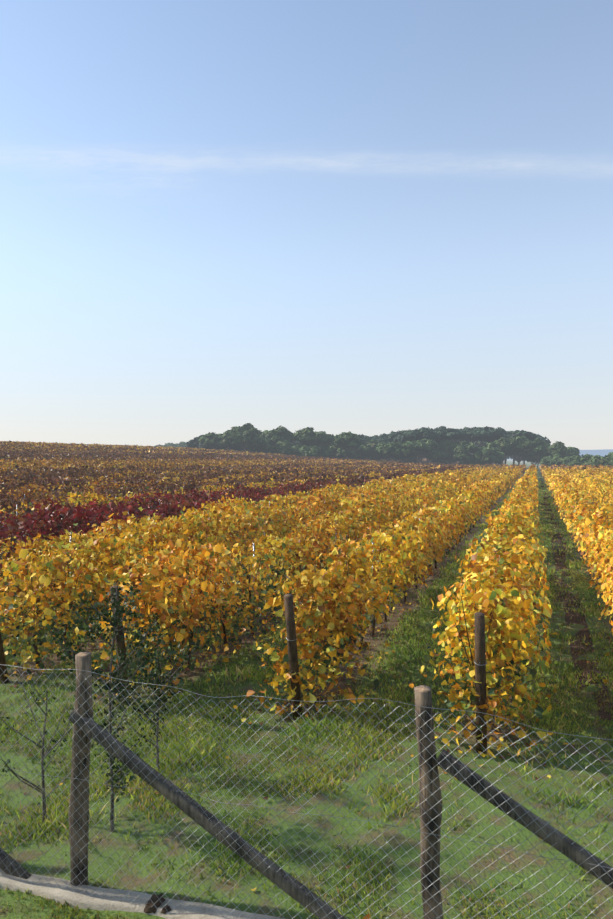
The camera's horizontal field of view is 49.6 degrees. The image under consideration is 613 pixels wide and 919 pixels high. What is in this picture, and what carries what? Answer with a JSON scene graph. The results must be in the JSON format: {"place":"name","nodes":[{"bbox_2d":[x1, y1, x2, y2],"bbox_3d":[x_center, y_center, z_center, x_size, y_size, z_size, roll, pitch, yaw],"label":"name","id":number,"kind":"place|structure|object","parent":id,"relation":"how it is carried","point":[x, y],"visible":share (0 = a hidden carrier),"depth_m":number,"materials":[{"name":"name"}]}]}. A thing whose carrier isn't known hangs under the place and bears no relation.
{"place":"outdoors","nodes":[
{"label":"outdoors","id":0,"kind":"place"},
{"bbox_2d":[0,459,612,918],"bbox_3d":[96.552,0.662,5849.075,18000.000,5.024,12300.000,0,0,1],"label":"ground","id":1,"kind":"structure","parent":0,"point":[326,807],"depth_m":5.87,"materials":[{"name":"green plant"}]},
{"bbox_2d":[0,580,197,831],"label":"sapling","id":2,"kind":"object","parent":1,"relation":"on","point":[121,611],"depth_m":5.71,"materials":[{"name":"green plant"}]},
{"bbox_2d":[0,868,284,918],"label":"fence footing strip","id":3,"kind":"object","parent":1,"relation":"on","point":[63,894],"visible":0.56,"depth_m":4.64,"materials":[{"name":"grey concrete"}]},
{"bbox_2d":[144,894,171,913],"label":"soil clods","id":4,"kind":"object","parent":1,"relation":"on","point":[148,908],"visible":0.83,"depth_m":4.54,"materials":[{"name":"brown soil"}]},
{"bbox_2d":[0,586,486,753],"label":"wooden posts","id":5,"kind":"object","parent":1,"relation":"on","point":[480,653],"visible":0.62,"depth_m":7.66,"materials":[{"name":"wood"}]},
{"bbox_2d":[68,652,443,918],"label":"fence posts","id":6,"kind":"object","parent":1,"relation":"on","point":[423,696],"visible":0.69,"depth_m":4.11,"materials":[{"name":"wood"}]},
{"bbox_2d":[0,664,612,918],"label":"chain link fence","id":7,"kind":"object","parent":6,"relation":"attached to","point":[298,802],"visible":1,"depth_m":4.25,"materials":[{"name":"grey metal"}]},
{"bbox_2d":[0,709,612,918],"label":"diagonal fence braces","id":8,"kind":"object","parent":6,"relation":"attached to","point":[280,878],"visible":0.85,"depth_m":4.33,"materials":[{"name":"wood"}]},
{"bbox_2d":[0,485,580,700],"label":"vineyard stakes","id":9,"kind":"object","parent":1,"relation":"on","point":[206,570],"visible":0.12,"depth_m":12.02,"materials":[{"name":"brown wood"}]},
{"bbox_2d":[0,505,612,918],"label":"vine leaves","id":10,"kind":"object","parent":9,"relation":"attached to","point":[502,559],"visible":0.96,"depth_m":9.63,"materials":[{"name":"yellow plant"}]},
{"bbox_2d":[0,475,612,573],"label":"vine leaves","id":11,"kind":"object","parent":9,"relation":"attached to","point":[437,502],"visible":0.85,"depth_m":22.23,"materials":[{"name":"yellow plant"}]},
{"bbox_2d":[1,483,607,698],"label":"vine trunks","id":12,"kind":"object","parent":1,"relation":"on","point":[35,647],"visible":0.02,"depth_m":11.88,"materials":[{"name":"brown wood"}]},
{"bbox_2d":[0,443,612,502],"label":"vine leaves","id":13,"kind":"object","parent":1,"relation":"on","point":[16,461],"visible":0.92,"depth_m":61.73,"materials":[{"name":"brown plant"}]},
{"bbox_2d":[0,440,612,474],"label":"vineyard","id":14,"kind":"object","parent":1,"relation":"on","point":[227,454],"visible":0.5,"depth_m":129.87,"materials":[{"name":"brown plant"}]},
{"bbox_2d":[154,423,612,470],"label":"tree","id":15,"kind":"object","parent":1,"relation":"on","point":[434,444],"depth_m":179.24,"materials":[{"name":"green plant"}]},
{"bbox_2d":[0,0,612,449],"label":"sky","id":16,"kind":"structure","parent":0,"point":[371,218],"materials":[{"name":"blue"}]},
{"bbox_2d":[4,478,612,720],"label":"dirt path","id":17,"kind":"structure","parent":0,"point":[571,616],"depth_m":12.08,"materials":[{"name":"brown soil"}]},
{"bbox_2d":[509,449,612,458],"bbox_3d":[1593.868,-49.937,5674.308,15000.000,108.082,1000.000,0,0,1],"label":"distant hills","id":18,"kind":"structure","parent":0,"point":[603,452],"depth_m":5451.49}
]}

